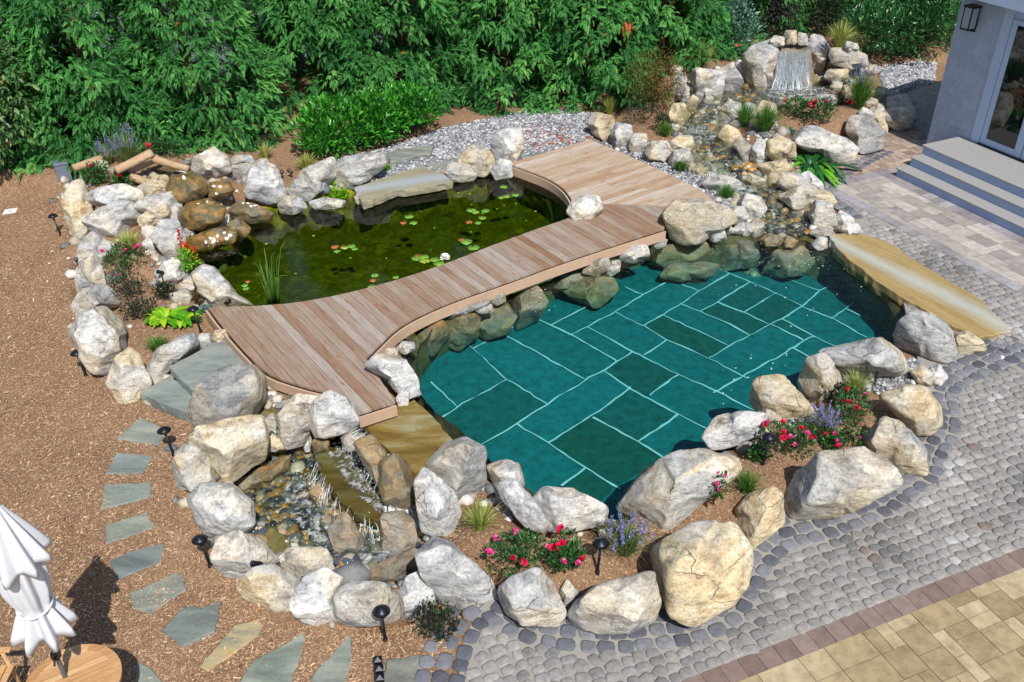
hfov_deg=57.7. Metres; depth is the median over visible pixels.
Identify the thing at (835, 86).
rock
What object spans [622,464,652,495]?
boulder
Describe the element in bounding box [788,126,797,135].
dianthus
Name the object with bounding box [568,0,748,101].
cypress tree
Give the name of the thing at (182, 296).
rock
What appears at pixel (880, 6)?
rhododendron
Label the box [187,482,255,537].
boulder
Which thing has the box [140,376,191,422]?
bluestone step
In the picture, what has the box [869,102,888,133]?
boulder
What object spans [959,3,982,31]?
wall lantern
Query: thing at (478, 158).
boulder
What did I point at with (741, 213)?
rock
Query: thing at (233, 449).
boulder
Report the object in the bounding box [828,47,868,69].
boulder
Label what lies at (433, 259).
lily pad
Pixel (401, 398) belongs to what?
rock
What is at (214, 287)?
boulder
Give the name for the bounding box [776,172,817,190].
boulder
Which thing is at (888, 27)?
rhododendron
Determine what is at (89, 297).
boulder
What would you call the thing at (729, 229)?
rock
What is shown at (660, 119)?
shrub
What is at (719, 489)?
flowering shrub
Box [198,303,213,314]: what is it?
dianthus
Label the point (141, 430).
flagstone
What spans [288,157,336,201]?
boulder
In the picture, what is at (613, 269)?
rock
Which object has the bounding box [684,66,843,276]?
stream pebbles
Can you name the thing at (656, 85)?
maple bush
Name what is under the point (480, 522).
striped grass
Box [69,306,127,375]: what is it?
boulder
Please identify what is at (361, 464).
waterfall
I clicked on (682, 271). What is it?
boulder
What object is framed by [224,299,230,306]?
spotlight
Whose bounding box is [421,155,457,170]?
stepping stone
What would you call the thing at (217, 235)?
fallen leaves
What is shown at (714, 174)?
waterfall
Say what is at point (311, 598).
boulder
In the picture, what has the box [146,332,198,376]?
boulder
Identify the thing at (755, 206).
rock
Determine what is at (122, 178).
rose bush
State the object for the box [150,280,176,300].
shrub
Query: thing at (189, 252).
cardinal flower
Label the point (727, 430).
boulder
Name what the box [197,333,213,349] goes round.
rock
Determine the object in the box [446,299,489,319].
boulder
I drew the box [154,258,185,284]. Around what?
boulder
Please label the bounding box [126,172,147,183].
log
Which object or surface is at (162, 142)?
rose bush
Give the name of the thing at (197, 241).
boulder
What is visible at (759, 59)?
boulder
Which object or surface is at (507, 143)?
boulder
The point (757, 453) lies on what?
shrub
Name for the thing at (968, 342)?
boulder
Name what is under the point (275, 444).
rock
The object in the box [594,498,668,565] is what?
blue sage
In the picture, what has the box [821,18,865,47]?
striped grass
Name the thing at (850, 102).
rose bush
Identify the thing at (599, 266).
boulder
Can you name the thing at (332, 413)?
boulder
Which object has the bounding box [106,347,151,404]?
boulder
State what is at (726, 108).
rock
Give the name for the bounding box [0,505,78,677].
parasol
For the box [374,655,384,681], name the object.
boot rack
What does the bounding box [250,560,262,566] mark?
spotlight
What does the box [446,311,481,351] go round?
boulder
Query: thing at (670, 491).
boulder
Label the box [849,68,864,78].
rock
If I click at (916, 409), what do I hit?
boulder
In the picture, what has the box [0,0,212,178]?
cypress tree
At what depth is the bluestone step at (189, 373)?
13.17 m
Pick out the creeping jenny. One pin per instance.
(342, 192)
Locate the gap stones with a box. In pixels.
[143,98,832,569]
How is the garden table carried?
on the ground at (316, 268)
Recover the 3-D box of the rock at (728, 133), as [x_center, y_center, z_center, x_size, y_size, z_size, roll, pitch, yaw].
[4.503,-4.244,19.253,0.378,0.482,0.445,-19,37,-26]
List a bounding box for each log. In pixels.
[71,151,112,171]
[113,149,153,173]
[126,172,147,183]
[128,154,159,172]
[151,155,189,171]
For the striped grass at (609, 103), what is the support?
on the ground at (316, 268)
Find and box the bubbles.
[531,243,861,403]
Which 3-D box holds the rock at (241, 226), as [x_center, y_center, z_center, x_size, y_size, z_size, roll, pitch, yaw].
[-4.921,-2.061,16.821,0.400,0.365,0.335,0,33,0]
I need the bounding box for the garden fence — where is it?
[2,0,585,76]
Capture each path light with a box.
[48,213,60,236]
[70,349,87,376]
[157,426,174,456]
[187,306,202,332]
[191,534,212,568]
[372,604,389,642]
[592,537,608,575]
[761,432,776,465]
[872,371,877,386]
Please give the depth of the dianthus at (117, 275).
15.20 m
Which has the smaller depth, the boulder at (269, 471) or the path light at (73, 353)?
the boulder at (269, 471)
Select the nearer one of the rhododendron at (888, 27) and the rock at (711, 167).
the rock at (711, 167)
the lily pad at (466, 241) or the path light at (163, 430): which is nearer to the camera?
the path light at (163, 430)
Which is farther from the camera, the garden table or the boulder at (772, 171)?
the boulder at (772, 171)
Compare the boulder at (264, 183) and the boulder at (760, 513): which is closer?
the boulder at (760, 513)
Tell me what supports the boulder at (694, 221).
on the ground at (316, 268)
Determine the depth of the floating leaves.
16.96 m
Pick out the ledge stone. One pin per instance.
(344, 479)
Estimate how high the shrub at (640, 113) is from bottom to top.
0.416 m
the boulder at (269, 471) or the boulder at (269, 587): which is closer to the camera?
the boulder at (269, 587)
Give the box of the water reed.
[254,242,287,304]
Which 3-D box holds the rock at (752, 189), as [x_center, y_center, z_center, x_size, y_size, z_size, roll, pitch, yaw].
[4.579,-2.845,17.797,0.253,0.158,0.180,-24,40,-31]
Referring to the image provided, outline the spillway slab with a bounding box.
[363,400,452,478]
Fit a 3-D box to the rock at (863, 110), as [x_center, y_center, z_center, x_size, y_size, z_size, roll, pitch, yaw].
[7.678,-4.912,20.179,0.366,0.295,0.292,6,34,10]
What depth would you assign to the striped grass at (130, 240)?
15.19 m
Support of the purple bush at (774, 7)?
on the ground at (316, 268)
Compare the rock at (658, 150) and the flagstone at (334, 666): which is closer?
the flagstone at (334, 666)
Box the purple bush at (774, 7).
[751,0,805,37]
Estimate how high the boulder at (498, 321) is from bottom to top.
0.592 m
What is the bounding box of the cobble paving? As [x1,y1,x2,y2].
[465,195,1023,681]
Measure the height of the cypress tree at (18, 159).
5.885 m
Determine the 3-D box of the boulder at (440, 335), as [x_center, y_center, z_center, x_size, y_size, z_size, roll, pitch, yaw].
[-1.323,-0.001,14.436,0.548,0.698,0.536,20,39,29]
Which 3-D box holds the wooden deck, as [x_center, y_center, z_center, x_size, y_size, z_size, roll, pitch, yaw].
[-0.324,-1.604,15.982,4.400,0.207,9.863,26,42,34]
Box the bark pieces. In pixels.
[0,168,461,681]
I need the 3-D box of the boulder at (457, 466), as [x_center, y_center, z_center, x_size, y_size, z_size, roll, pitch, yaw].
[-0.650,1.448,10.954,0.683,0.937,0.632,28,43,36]
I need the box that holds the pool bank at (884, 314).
[411,230,903,528]
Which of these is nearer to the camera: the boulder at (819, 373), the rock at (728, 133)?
the boulder at (819, 373)
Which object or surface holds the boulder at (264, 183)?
on the ground at (316, 268)
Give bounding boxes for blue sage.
[90,136,117,164]
[106,122,150,160]
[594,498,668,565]
[804,400,851,436]
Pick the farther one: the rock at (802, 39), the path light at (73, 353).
the rock at (802, 39)
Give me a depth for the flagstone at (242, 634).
9.54 m
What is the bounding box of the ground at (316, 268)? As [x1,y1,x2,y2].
[0,0,953,681]
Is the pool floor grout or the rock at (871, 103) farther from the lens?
the rock at (871, 103)
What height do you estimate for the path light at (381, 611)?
0.525 m
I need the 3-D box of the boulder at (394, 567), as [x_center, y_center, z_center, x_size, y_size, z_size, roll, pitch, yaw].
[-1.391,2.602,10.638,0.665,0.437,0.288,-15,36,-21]
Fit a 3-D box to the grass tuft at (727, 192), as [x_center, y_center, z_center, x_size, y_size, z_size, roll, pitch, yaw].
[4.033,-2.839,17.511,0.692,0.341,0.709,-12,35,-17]
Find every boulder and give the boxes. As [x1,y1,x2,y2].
[61,179,93,238]
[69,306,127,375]
[70,283,120,316]
[73,231,115,268]
[74,254,105,291]
[81,199,143,236]
[86,183,143,205]
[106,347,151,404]
[133,191,182,225]
[136,174,168,195]
[137,202,171,226]
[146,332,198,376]
[151,218,185,256]
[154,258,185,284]
[165,172,207,203]
[172,443,215,491]
[177,198,225,231]
[185,414,269,482]
[187,363,267,426]
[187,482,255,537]
[190,146,231,178]
[190,227,238,251]
[191,264,252,306]
[210,530,278,579]
[226,201,273,223]
[234,474,262,490]
[236,563,299,610]
[243,158,286,204]
[247,455,291,483]
[276,401,310,449]
[280,546,335,579]
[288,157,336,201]
[288,393,317,409]
[289,567,343,626]
[308,197,345,209]
[308,390,360,438]
[327,511,366,553]
[331,580,400,627]
[335,152,387,186]
[353,434,387,487]
[365,353,421,398]
[370,548,417,582]
[377,453,414,514]
[379,510,420,556]
[397,570,435,621]
[414,467,461,536]
[415,320,450,357]
[415,536,496,610]
[425,436,486,500]
[441,162,477,182]
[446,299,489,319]
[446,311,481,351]
[457,142,494,176]
[479,303,517,339]
[486,459,524,491]
[491,127,523,161]
[497,478,549,533]
[497,567,566,627]
[511,286,548,330]
[532,486,608,532]
[550,268,586,289]
[563,275,619,308]
[566,193,603,220]
[566,571,661,635]
[582,256,610,275]
[616,244,649,263]
[616,448,742,530]
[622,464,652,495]
[647,241,714,267]
[650,519,753,627]
[658,261,720,281]
[662,198,737,245]
[689,67,724,103]
[701,173,744,192]
[702,411,767,450]
[715,240,762,270]
[718,62,743,98]
[731,222,754,236]
[732,136,751,162]
[735,486,784,547]
[742,39,778,90]
[749,374,813,419]
[758,159,792,182]
[762,245,814,277]
[775,43,813,90]
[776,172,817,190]
[777,187,836,211]
[784,446,902,519]
[790,125,859,165]
[797,352,842,402]
[804,94,836,106]
[808,34,829,72]
[808,199,837,227]
[818,337,909,378]
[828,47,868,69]
[844,114,886,153]
[863,416,927,476]
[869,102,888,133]
[878,384,942,435]
[884,93,919,131]
[893,310,957,363]
[954,330,986,354]
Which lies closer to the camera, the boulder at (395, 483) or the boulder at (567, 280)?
the boulder at (395, 483)
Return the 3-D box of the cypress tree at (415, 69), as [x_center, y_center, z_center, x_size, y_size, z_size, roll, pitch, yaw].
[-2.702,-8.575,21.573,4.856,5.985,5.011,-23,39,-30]
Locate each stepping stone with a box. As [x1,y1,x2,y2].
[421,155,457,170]
[523,147,544,158]
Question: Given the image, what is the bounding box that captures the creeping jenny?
[325,180,349,199]
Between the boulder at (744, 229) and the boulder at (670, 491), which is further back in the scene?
the boulder at (744, 229)
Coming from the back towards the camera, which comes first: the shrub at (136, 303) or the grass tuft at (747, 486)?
the shrub at (136, 303)
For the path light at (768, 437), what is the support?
on the ground at (316, 268)
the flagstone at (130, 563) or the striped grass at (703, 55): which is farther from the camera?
the striped grass at (703, 55)
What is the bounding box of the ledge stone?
[314,447,387,528]
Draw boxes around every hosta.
[143,306,188,327]
[165,310,201,328]
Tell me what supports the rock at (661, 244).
in the pool water
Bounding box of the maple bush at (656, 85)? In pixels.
[621,46,684,112]
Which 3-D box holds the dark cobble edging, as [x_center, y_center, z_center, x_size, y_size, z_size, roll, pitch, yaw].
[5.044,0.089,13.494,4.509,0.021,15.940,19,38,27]
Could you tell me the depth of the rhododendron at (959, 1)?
25.54 m
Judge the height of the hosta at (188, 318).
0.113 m
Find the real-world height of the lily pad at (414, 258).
0.010 m
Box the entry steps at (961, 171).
[896,136,1023,236]
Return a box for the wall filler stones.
[49,62,873,627]
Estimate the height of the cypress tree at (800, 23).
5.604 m
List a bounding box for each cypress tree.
[0,0,107,182]
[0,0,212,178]
[84,0,295,159]
[216,0,424,122]
[249,1,383,76]
[312,0,496,126]
[378,0,485,48]
[404,0,587,117]
[494,0,678,115]
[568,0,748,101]
[606,0,758,58]
[674,0,815,43]
[749,0,877,35]
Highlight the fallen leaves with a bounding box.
[182,175,256,245]
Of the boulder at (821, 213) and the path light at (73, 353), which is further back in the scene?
the boulder at (821, 213)
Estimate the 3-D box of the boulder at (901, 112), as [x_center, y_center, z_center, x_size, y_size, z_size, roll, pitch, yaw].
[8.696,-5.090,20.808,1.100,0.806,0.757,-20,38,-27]
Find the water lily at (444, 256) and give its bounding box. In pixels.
[440,253,449,259]
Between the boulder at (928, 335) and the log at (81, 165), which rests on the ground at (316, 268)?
the boulder at (928, 335)
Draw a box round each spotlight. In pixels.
[156,270,164,280]
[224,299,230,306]
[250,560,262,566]
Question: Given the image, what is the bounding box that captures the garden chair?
[0,647,21,681]
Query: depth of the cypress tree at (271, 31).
21.04 m
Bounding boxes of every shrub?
[109,271,146,298]
[118,296,156,319]
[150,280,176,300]
[189,288,204,304]
[412,595,460,641]
[623,104,660,125]
[652,112,678,130]
[704,470,732,504]
[745,439,772,463]
[817,381,848,405]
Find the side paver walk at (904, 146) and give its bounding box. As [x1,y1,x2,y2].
[816,127,928,182]
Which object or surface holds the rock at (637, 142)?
on the ground at (316, 268)
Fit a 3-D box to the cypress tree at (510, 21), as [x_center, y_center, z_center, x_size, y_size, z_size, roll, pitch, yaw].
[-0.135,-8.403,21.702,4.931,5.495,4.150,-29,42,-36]
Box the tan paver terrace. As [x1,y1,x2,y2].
[739,568,1023,681]
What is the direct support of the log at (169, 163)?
on the ground at (316, 268)
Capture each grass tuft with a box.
[137,331,171,352]
[653,120,676,136]
[669,155,689,171]
[716,182,742,198]
[732,466,768,494]
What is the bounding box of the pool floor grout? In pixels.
[430,269,867,488]
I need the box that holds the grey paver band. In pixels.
[825,169,1023,293]
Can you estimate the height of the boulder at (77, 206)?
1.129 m
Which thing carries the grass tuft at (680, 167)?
on the ground at (316, 268)
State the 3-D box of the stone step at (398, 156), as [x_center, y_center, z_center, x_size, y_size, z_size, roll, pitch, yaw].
[-2.094,-3.886,19.379,1.202,0.120,0.573,-18,37,-25]
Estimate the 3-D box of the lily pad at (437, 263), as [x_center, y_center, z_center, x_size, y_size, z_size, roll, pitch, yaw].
[-1.241,-1.315,15.716,0.178,0.010,0.180,17,37,24]
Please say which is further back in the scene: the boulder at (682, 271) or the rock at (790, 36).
the rock at (790, 36)
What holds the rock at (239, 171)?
on the ground at (316, 268)
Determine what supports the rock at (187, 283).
on the ground at (316, 268)
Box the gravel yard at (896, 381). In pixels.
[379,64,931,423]
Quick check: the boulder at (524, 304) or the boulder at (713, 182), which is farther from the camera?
the boulder at (713, 182)
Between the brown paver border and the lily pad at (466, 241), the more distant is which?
the lily pad at (466, 241)
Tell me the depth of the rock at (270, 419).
12.27 m
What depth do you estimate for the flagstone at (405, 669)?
8.91 m
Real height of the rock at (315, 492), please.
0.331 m
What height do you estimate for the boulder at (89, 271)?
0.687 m
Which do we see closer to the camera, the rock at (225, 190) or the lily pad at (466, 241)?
the lily pad at (466, 241)
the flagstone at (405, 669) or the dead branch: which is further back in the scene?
the dead branch
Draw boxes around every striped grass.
[102,228,140,252]
[252,142,273,158]
[290,152,320,168]
[455,494,509,535]
[599,95,618,114]
[686,38,719,66]
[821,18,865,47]
[841,369,878,390]
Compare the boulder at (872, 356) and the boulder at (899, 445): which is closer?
the boulder at (899, 445)
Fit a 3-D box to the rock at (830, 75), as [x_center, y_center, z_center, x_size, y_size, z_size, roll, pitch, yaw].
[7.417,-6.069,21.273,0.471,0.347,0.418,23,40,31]
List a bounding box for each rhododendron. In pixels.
[833,0,934,59]
[836,0,933,30]
[892,0,960,62]
[920,0,961,43]
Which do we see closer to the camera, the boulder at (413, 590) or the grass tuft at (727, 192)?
the boulder at (413, 590)
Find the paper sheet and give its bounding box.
[2,208,17,214]
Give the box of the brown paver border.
[681,548,1023,681]
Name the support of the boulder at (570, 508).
on the ground at (316, 268)
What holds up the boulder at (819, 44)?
on the ground at (316, 268)
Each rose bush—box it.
[81,159,108,185]
[100,240,148,274]
[105,170,135,185]
[145,134,178,154]
[480,527,547,577]
[539,524,586,573]
[756,419,817,459]
[783,94,817,118]
[808,96,839,120]
[816,426,863,449]
[832,383,877,435]
[835,91,854,106]
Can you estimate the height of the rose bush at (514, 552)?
0.325 m
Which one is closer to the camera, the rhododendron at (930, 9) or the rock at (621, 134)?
the rock at (621, 134)
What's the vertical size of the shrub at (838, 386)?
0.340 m
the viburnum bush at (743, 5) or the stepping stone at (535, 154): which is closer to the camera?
the stepping stone at (535, 154)
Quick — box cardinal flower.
[174,227,200,274]
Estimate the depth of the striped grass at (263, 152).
19.27 m
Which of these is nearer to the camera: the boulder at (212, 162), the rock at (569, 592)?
the rock at (569, 592)
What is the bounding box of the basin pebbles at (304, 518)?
[215,412,429,584]
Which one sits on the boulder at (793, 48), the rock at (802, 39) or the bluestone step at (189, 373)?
the rock at (802, 39)
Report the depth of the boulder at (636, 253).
15.98 m
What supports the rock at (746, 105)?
on the ground at (316, 268)
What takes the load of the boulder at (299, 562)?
on the ground at (316, 268)
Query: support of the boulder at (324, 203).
in the pond water
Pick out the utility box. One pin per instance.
(61, 170)
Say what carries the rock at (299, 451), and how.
on the ground at (316, 268)
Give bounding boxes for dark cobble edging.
[414,149,1023,681]
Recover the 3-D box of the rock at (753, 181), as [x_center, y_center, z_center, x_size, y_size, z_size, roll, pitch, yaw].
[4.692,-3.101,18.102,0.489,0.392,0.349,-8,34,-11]
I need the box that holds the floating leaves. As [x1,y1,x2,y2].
[265,192,536,278]
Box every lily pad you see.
[404,214,413,218]
[411,256,421,260]
[418,254,428,258]
[419,258,429,262]
[430,257,439,261]
[433,261,443,265]
[461,239,471,244]
[468,245,478,249]
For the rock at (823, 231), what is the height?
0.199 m
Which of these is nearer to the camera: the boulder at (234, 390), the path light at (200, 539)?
the path light at (200, 539)
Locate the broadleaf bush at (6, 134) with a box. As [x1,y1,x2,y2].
[0,21,51,167]
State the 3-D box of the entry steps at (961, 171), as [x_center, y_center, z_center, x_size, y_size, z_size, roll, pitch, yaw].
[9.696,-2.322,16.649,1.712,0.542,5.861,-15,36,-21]
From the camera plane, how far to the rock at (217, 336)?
13.65 m
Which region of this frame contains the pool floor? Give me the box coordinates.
[413,264,882,519]
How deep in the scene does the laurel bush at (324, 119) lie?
19.11 m
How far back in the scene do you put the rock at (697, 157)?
18.65 m
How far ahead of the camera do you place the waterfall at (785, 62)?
20.72 m
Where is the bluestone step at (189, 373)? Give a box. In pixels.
[169,340,244,395]
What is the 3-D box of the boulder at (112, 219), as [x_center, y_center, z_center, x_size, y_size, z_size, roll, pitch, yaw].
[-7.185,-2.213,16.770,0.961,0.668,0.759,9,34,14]
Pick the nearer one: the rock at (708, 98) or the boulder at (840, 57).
the rock at (708, 98)
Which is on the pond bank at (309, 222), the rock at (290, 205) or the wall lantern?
the rock at (290, 205)
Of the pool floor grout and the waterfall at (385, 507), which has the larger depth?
the pool floor grout
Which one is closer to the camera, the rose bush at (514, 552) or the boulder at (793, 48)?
the rose bush at (514, 552)
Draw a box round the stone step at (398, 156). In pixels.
[388,145,433,164]
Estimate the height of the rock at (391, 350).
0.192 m
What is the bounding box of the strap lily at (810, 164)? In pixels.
[792,152,862,187]
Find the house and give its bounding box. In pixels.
[926,0,1023,162]
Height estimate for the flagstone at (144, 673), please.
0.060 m
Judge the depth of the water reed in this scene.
14.64 m
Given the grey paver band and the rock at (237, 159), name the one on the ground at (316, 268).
the rock at (237, 159)
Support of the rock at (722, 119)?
on the ground at (316, 268)
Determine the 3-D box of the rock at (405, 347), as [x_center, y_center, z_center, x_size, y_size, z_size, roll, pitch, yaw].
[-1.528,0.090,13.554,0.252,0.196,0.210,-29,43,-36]
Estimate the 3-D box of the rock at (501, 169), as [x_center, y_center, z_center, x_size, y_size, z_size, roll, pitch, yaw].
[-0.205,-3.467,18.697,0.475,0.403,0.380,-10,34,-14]
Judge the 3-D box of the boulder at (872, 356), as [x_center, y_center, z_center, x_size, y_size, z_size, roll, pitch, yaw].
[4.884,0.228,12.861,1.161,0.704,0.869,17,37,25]
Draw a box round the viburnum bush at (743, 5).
[697,0,766,55]
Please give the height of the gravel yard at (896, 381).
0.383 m
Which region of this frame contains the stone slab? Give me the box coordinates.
[828,233,1010,338]
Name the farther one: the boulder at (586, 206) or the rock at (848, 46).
the rock at (848, 46)
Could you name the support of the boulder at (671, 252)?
on the pool floor
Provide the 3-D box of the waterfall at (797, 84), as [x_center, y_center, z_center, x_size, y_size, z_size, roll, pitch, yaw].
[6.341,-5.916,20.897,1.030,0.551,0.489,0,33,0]
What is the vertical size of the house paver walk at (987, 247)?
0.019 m
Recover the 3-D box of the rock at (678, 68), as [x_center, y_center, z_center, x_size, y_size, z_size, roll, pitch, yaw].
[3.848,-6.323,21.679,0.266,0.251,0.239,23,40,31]
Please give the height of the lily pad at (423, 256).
0.010 m
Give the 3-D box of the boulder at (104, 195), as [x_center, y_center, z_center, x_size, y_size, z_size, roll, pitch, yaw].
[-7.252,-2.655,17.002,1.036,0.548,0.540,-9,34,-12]
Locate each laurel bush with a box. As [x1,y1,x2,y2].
[288,91,374,158]
[335,83,409,147]
[381,78,446,133]
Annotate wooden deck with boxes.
[205,140,714,427]
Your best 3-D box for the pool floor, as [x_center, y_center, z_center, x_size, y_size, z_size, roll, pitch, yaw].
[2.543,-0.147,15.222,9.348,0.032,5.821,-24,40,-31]
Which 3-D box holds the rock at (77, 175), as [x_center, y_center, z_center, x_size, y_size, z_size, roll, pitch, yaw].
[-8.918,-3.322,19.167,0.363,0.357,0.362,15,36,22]
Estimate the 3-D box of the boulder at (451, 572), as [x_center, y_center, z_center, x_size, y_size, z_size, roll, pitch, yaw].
[-0.572,2.451,9.829,0.960,0.851,0.559,8,34,13]
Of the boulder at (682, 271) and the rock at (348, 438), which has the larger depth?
the boulder at (682, 271)
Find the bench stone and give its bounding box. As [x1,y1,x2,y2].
[354,166,452,209]
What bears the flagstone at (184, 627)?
on the ground at (316, 268)
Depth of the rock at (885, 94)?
21.68 m
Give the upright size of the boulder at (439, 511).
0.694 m
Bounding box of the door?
[976,19,1023,162]
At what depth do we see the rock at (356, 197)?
17.65 m
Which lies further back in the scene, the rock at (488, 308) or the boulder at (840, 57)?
the boulder at (840, 57)
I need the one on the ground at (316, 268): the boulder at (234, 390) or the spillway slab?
the boulder at (234, 390)
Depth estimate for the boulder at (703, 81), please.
20.62 m
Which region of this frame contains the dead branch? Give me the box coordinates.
[621,21,635,41]
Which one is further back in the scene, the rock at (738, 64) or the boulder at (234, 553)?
the rock at (738, 64)
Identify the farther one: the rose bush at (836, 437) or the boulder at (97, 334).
the boulder at (97, 334)
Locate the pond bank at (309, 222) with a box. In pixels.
[192,173,569,305]
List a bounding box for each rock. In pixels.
[72,170,90,182]
[142,236,156,253]
[169,290,191,303]
[177,277,195,290]
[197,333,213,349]
[206,180,233,199]
[211,329,230,343]
[227,217,250,237]
[231,155,254,163]
[231,163,251,179]
[265,413,276,433]
[268,434,285,452]
[277,195,306,214]
[291,446,304,455]
[304,433,311,452]
[309,482,329,507]
[311,438,329,455]
[340,430,364,451]
[354,193,360,204]
[385,347,397,355]
[395,391,409,405]
[397,341,414,354]
[475,303,493,314]
[490,158,512,180]
[490,293,505,305]
[560,579,577,607]
[586,112,614,140]
[605,260,620,276]
[610,122,632,147]
[628,133,647,152]
[644,140,672,161]
[653,239,667,248]
[668,102,689,124]
[668,148,693,170]
[670,65,683,73]
[670,72,687,93]
[670,135,695,150]
[676,82,693,103]
[686,94,699,109]
[692,151,701,162]
[692,163,709,175]
[702,93,713,103]
[702,160,716,174]
[708,229,726,242]
[716,112,730,126]
[717,124,742,145]
[720,98,740,121]
[725,226,732,236]
[730,206,748,224]
[735,59,742,75]
[738,192,766,218]
[742,102,756,117]
[742,173,766,188]
[744,188,756,191]
[750,138,767,164]
[750,218,764,238]
[756,100,777,115]
[758,233,783,246]
[758,409,781,421]
[766,135,796,160]
[769,35,784,46]
[776,98,801,109]
[781,235,797,247]
[783,30,796,44]
[797,32,808,45]
[801,171,824,189]
[809,227,833,237]
[812,236,827,250]
[814,76,826,86]
[823,69,848,82]
[828,81,842,90]
[835,220,862,235]
[836,210,854,224]
[840,85,852,98]
[843,41,858,51]
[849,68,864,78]
[857,106,873,118]
[864,64,878,75]
[864,97,878,107]
[873,86,889,104]
[910,365,932,385]
[928,363,947,385]
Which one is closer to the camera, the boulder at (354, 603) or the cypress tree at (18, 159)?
the boulder at (354, 603)
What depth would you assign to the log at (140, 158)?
17.25 m
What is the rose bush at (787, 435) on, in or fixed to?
on the ground at (316, 268)
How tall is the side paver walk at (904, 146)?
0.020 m
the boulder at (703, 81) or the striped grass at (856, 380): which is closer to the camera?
the striped grass at (856, 380)
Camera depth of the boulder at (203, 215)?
16.45 m
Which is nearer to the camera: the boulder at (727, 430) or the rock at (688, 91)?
the boulder at (727, 430)
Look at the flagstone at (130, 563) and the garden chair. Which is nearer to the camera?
the garden chair
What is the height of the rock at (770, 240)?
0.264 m
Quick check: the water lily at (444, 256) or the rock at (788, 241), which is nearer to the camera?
the water lily at (444, 256)
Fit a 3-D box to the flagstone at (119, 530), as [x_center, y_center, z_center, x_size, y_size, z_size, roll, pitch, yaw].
[-4.505,2.205,10.959,0.577,0.060,0.343,-17,37,-23]
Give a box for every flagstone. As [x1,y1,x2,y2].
[101,482,151,509]
[105,512,156,543]
[106,453,151,474]
[109,544,163,579]
[118,417,164,445]
[130,573,186,613]
[135,661,161,681]
[162,600,220,648]
[201,619,261,670]
[240,633,305,681]
[311,635,351,681]
[384,654,422,681]
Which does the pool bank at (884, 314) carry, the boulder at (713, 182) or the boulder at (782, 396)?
the boulder at (782, 396)
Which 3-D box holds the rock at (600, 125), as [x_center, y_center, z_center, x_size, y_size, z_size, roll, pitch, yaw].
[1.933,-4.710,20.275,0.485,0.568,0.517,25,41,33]
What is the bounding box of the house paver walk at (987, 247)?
[836,176,1023,286]
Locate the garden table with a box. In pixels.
[26,644,121,681]
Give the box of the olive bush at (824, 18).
[793,0,856,34]
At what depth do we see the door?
17.87 m
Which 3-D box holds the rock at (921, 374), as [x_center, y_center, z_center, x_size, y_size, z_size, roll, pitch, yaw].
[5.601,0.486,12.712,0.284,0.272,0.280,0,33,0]
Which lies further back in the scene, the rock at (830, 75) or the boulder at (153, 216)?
the rock at (830, 75)
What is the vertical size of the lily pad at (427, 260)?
0.010 m
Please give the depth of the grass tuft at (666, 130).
19.57 m
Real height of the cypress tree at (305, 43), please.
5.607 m
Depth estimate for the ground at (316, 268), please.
12.81 m
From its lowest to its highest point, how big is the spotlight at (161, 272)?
0.231 m
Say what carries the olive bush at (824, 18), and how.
on the ground at (316, 268)
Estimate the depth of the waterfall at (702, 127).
19.42 m
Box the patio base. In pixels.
[459,81,1023,681]
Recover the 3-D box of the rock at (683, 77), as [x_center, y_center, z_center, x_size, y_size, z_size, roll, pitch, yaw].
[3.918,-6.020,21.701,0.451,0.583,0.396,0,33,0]
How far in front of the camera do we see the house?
18.17 m
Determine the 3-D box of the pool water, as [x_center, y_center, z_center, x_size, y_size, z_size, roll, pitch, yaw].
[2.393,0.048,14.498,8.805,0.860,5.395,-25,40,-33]
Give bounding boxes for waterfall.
[296,463,379,542]
[342,428,390,512]
[377,506,419,548]
[688,123,712,133]
[706,171,729,177]
[771,63,809,90]
[774,50,811,92]
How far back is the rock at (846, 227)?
16.32 m
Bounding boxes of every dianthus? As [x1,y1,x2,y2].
[105,269,125,283]
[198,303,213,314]
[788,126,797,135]
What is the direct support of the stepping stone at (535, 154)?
on the ground at (316, 268)
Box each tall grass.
[730,99,756,126]
[741,100,799,131]
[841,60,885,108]
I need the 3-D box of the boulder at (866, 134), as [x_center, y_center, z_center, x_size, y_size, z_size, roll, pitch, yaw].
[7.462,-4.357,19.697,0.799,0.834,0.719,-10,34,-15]
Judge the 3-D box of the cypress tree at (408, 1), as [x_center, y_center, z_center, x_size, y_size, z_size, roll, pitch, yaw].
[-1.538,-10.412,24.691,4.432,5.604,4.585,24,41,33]
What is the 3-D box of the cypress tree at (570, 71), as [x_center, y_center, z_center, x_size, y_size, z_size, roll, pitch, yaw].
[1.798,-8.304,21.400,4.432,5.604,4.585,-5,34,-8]
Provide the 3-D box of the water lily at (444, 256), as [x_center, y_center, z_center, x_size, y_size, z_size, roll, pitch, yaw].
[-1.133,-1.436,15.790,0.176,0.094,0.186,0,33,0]
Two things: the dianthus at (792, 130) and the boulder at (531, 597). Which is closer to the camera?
the boulder at (531, 597)
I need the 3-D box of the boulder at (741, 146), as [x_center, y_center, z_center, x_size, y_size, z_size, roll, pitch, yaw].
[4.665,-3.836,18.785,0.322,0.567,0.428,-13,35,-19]
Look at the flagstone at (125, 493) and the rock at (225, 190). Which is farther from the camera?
the rock at (225, 190)
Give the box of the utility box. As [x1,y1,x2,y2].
[52,159,72,181]
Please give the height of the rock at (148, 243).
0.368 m
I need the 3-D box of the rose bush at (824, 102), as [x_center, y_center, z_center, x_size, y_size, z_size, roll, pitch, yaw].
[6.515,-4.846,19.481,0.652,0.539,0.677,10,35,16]

